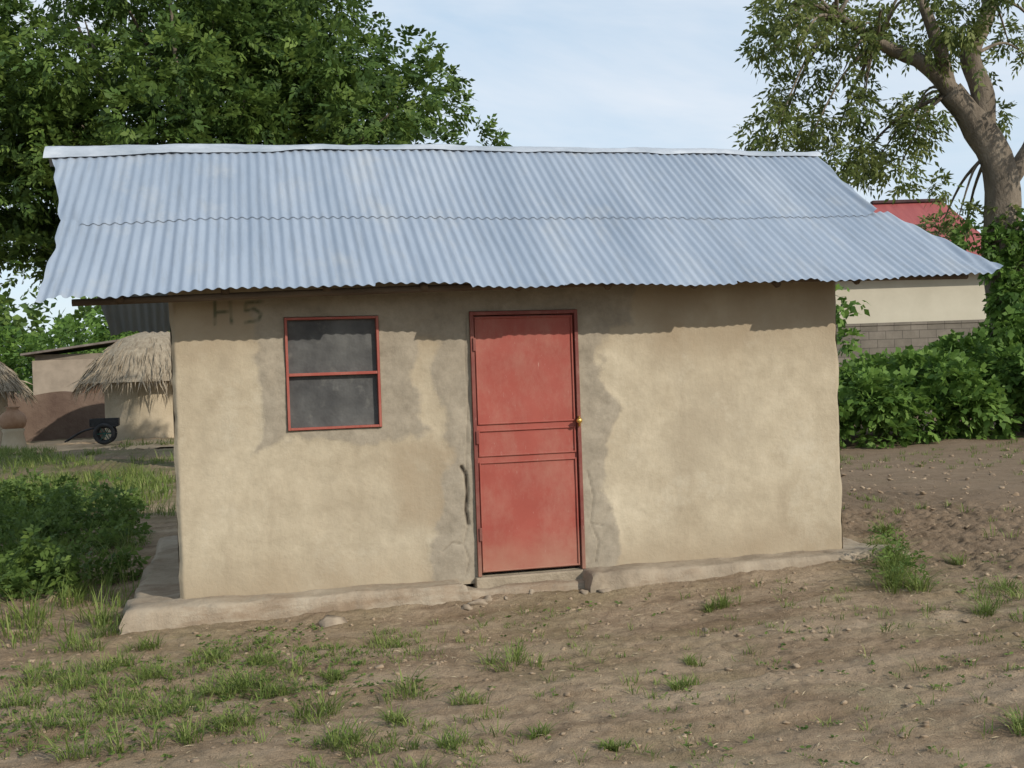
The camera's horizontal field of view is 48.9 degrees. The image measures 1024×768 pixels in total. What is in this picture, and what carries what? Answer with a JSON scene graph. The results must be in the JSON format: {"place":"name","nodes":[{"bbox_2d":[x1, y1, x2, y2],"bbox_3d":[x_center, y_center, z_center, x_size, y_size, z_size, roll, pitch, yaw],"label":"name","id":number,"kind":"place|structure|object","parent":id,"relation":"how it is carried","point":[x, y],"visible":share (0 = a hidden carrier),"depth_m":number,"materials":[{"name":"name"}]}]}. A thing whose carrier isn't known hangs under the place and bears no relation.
{"place":"outdoors","nodes":[
{"label":"outdoors","id":0,"kind":"place"},
{"bbox_2d":[0,417,1023,767],"bbox_3d":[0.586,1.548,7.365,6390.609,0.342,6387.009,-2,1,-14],"label":"ground","id":1,"kind":"structure","parent":0,"point":[942,527],"depth_m":6.49,"materials":[{"name":"brown soil"}]},
{"bbox_2d":[0,362,40,445],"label":"thatched hut","id":2,"kind":"object","parent":1,"relation":"on","point":[11,382],"visible":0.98,"depth_m":33.92,"materials":[{"name":"beige plant"}]},
{"bbox_2d":[7,391,104,441],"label":"mud wall","id":3,"kind":"structure","parent":1,"relation":"on","point":[56,415],"depth_m":37.01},
{"bbox_2d":[20,339,118,394],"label":"mud shed","id":4,"kind":"structure","parent":1,"relation":"on","point":[56,370],"depth_m":44.80,"materials":[{"name":"beige paint"}]},
{"bbox_2d":[81,383,101,393],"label":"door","id":5,"kind":"structure","parent":4,"relation":"in","point":[95,383],"depth_m":45.06,"materials":[{"name":"brown wood"}]},
{"bbox_2d":[0,287,144,376],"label":"distant trees","id":6,"kind":"object","parent":1,"relation":"on","point":[80,313],"visible":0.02,"depth_m":62.87,"materials":[{"name":"green plant"}]},
{"bbox_2d":[0,306,169,393],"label":"garden shrubs","id":7,"kind":"object","parent":1,"relation":"on","point":[9,355],"visible":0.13,"depth_m":50.82,"materials":[{"name":"green plant"}]},
{"bbox_2d":[0,437,173,454],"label":"yard sand","id":8,"kind":"structure","parent":1,"relation":"on","point":[62,445],"depth_m":31.65,"materials":[{"name":"beige sand"}]},
{"bbox_2d":[0,406,26,449],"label":"clay water pot","id":9,"kind":"object","parent":8,"relation":"on","point":[13,420],"visible":0.98,"depth_m":30.76,"materials":[{"name":"brown ceramic"}]},
{"bbox_2d":[64,418,119,444],"bbox_3d":[-11.594,1.320,31.122,1.412,0.715,0.710,-2,1,-14],"label":"handcart","id":10,"kind":"object","parent":8,"relation":"on","point":[98,424],"visible":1,"depth_m":30.92,"materials":[{"name":"metal"}]},
{"bbox_2d":[67,331,173,440],"bbox_3d":[-10.757,0.070,34.004,5.022,3.400,5.049,-2,1,-14],"label":"thatched hut","id":11,"kind":"object","parent":8,"relation":"on","point":[132,374],"visible":0.61,"depth_m":32.54,"materials":[{"name":"beige plant"}]},
{"bbox_2d":[123,536,179,615],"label":"plinth side","id":12,"kind":"structure","parent":1,"relation":"on","point":[160,582],"depth_m":9.00,"materials":[{"name":"concrete"}]},
{"bbox_2d":[0,0,511,309],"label":"neem tree","id":13,"kind":"object","parent":1,"relation":"on","point":[265,72],"visible":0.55,"depth_m":20.00,"materials":[{"name":"green plant"}]},
{"bbox_2d":[119,579,471,634],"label":"plinth","id":14,"kind":"structure","parent":1,"relation":"on","point":[163,614],"depth_m":7.93,"materials":[{"name":"concrete"}]},
{"bbox_2d":[168,281,841,598],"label":"front wall","id":15,"kind":"structure","parent":1,"relation":"on","point":[710,420],"depth_m":8.47,"materials":[{"name":"paint"}]},
{"bbox_2d":[284,315,381,430],"bbox_3d":[-1.318,-0.082,8.280,0.685,0.825,0.135,-2,1,-14],"label":"window reveal","id":16,"kind":"object","parent":15,"relation":"attached to","point":[380,376],"depth_m":8.27,"materials":[{"name":"grey paint"}]},
{"bbox_2d":[287,319,376,373],"bbox_3d":[-1.317,-0.279,8.244,0.641,0.386,0.007,-2,1,-14],"label":"window screen","id":17,"kind":"object","parent":16,"relation":"attached to","point":[332,345],"depth_m":8.24,"materials":[{"name":"grey metal"}]},
{"bbox_2d":[284,316,381,430],"bbox_3d":[-1.306,-0.082,8.229,0.679,0.819,0.060,-2,1,-14],"label":"window frame","id":18,"kind":"object","parent":16,"relation":"attached to","point":[377,372],"visible":1,"depth_m":8.21,"materials":[{"name":"red metal"}]},
{"bbox_2d":[289,374,378,427],"bbox_3d":[-1.303,0.122,8.250,0.641,0.373,0.006,-2,1,-14],"label":"window screen","id":19,"kind":"object","parent":16,"relation":"attached to","point":[332,400],"depth_m":8.25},
{"bbox_2d":[468,309,581,576],"bbox_3d":[0.105,0.439,8.636,0.850,2.000,0.135,-2,1,-14],"label":"door reveal","id":20,"kind":"object","parent":15,"relation":"attached to","point":[530,571],"depth_m":8.62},
{"bbox_2d":[469,309,585,576],"bbox_3d":[0.114,0.439,8.599,0.846,1.996,0.092,-2,1,-14],"label":"door frame","id":21,"kind":"object","parent":20,"relation":"attached to","point":[573,312],"visible":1,"depth_m":8.59,"materials":[{"name":"red metal"}]},
{"bbox_2d":[473,338,482,541],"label":"door hinges","id":22,"kind":"object","parent":21,"relation":"attached to","point":[477,435],"depth_m":8.45,"materials":[{"name":"red metal"}]},
{"bbox_2d":[473,315,580,572],"bbox_3d":[0.118,0.446,8.585,0.782,1.935,0.006,-2,1,-14],"label":"door panel","id":23,"kind":"structure","parent":21,"relation":"attached to","point":[524,365],"depth_m":8.59,"materials":[{"name":"red metal"}]},
{"bbox_2d":[474,315,579,571],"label":"door mouldings","id":24,"kind":"structure","parent":23,"relation":"attached to","point":[575,458],"depth_m":8.57,"materials":[{"name":"red metal"}]},
{"bbox_2d":[576,416,581,425],"bbox_3d":[0.512,0.285,8.621,0.043,0.080,0.060,-2,1,-14],"label":"door latch","id":25,"kind":"object","parent":23,"relation":"attached to","point":[578,420],"depth_m":8.60,"materials":[{"name":"gold metal"}]},
{"bbox_2d":[170,314,842,561],"bbox_3d":[-0.255,-0.167,10.155,5.240,3.500,3.170,-2,1,-14],"label":"side and back walls","id":26,"kind":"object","parent":1,"relation":"on","point":[482,316],"depth_m":9.26,"materials":[{"name":"paint"}]},
{"bbox_2d":[97,292,169,335],"bbox_3d":[-0.543,-1.364,11.182,7.153,1.527,2.177,-2,1,-14],"label":"roof sheet rear","id":27,"kind":"object","parent":26,"relation":"on","point":[147,317],"visible":0.02,"depth_m":11.25,"materials":[{"name":"grey metal"}]},
{"bbox_2d":[71,274,968,305],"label":"rafters and purlins","id":28,"kind":"object","parent":26,"relation":"attached to","point":[225,294],"visible":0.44,"depth_m":7.90,"materials":[{"name":"brown wood"}]},
{"bbox_2d":[35,211,1002,302],"bbox_3d":[0.290,-1.031,8.638,7.234,0.753,1.081,-2,1,-14],"label":"roof sheet","id":29,"kind":"object","parent":28,"relation":"on","point":[113,260],"visible":1,"depth_m":8.48,"materials":[{"name":"silver metal"}]},
{"bbox_2d":[52,149,876,225],"bbox_3d":[-0.273,-1.686,9.545,6.963,0.879,1.144,-2,1,-14],"label":"roof sheet","id":30,"kind":"object","parent":29,"relation":"on","point":[300,183],"visible":1,"depth_m":9.44,"materials":[{"name":"silver metal"}]},
{"bbox_2d":[43,144,821,166],"bbox_3d":[-0.426,-2.050,10.107,7.020,0.204,0.380,-2,1,-14],"label":"ridge flashing","id":31,"kind":"object","parent":30,"relation":"on","point":[50,152],"visible":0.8,"depth_m":9.74,"materials":[{"name":"silver metal"}]},
{"bbox_2d":[0,437,1023,767],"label":"grass","id":32,"kind":"structure","parent":1,"relation":"on","point":[150,479],"depth_m":6.47,"materials":[{"name":"green plant"}]},
{"bbox_2d":[0,467,1023,767],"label":"weeds","id":33,"kind":"object","parent":1,"relation":"on","point":[28,565],"visible":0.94,"depth_m":9.60,"materials":[{"name":"green plant"}]},
{"bbox_2d":[0,448,1023,767],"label":"soil clods","id":34,"kind":"object","parent":1,"relation":"on","point":[458,762],"visible":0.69,"depth_m":6.55,"materials":[{"name":"brown soil"}]},
{"bbox_2d":[319,588,708,631],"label":"stones","id":35,"kind":"object","parent":1,"relation":"on","point":[328,620],"visible":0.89,"depth_m":8.02,"materials":[{"name":"beige stone"}]},
{"bbox_2d":[467,578,584,599],"bbox_3d":[0.123,1.593,8.555,1.328,0.192,0.340,-2,1,-14],"label":"doorstep","id":36,"kind":"object","parent":1,"relation":"on","point":[538,586],"visible":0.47,"depth_m":8.44,"materials":[{"name":"concrete"}]},
{"bbox_2d":[473,569,582,587],"bbox_3d":[0.148,1.504,8.622,0.890,0.128,0.150,-2,1,-14],"label":"door threshold","id":37,"kind":"object","parent":36,"relation":"on","point":[489,581],"depth_m":8.54,"materials":[{"name":"beige concrete"}]},
{"bbox_2d":[581,544,910,592],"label":"plinth","id":38,"kind":"structure","parent":1,"relation":"on","point":[595,579],"depth_m":8.69,"materials":[{"name":"concrete"}]},
{"bbox_2d":[843,537,869,547],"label":"plinth end","id":39,"kind":"structure","parent":1,"relation":"on","point":[847,542],"depth_m":9.56,"materials":[{"name":"concrete"}]},
{"bbox_2d":[728,0,1023,430],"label":"acacia tree","id":40,"kind":"object","parent":1,"relation":"on","point":[973,113],"visible":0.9,"depth_m":23.76,"materials":[{"name":"green plant"}]},
{"bbox_2d":[949,204,1023,360],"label":"climbing vine","id":41,"kind":"object","parent":40,"relation":"attached to","point":[1009,290],"visible":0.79,"depth_m":23.34,"materials":[{"name":"green plant"}]},
{"bbox_2d":[835,272,986,323],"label":"walls","id":42,"kind":"structure","parent":1,"relation":"on","point":[888,301],"depth_m":40.00,"materials":[{"name":"beige paint"}]},
{"bbox_2d":[872,202,980,255],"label":"roof","id":43,"kind":"structure","parent":42,"relation":"on","point":[908,212],"depth_m":43.18,"materials":[{"name":"red metal"}]},
{"bbox_2d":[870,198,945,203],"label":"ridge tile","id":44,"kind":"object","parent":43,"relation":"on","point":[898,201],"visible":0.56,"depth_m":43.82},
{"bbox_2d":[836,319,985,416],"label":"concrete block wall","id":45,"kind":"structure","parent":1,"relation":"on","point":[881,337],"depth_m":29.90,"materials":[{"name":"grey concrete"}]},
{"bbox_2d":[835,283,1023,449],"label":"bushes","id":46,"kind":"object","parent":1,"relation":"on","point":[950,381],"visible":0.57,"depth_m":21.21,"materials":[{"name":"green plant"}]},
{"bbox_2d":[0,0,1023,377],"label":"sky","id":47,"kind":"structure","parent":0,"point":[553,73],"materials":[{"name":"blue"}]},
{"bbox_2d":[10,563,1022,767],"bbox_3d":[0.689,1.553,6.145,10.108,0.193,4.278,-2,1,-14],"label":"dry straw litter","id":48,"kind":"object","parent":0,"point":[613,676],"visible":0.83,"depth_m":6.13,"materials":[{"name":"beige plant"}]}
]}

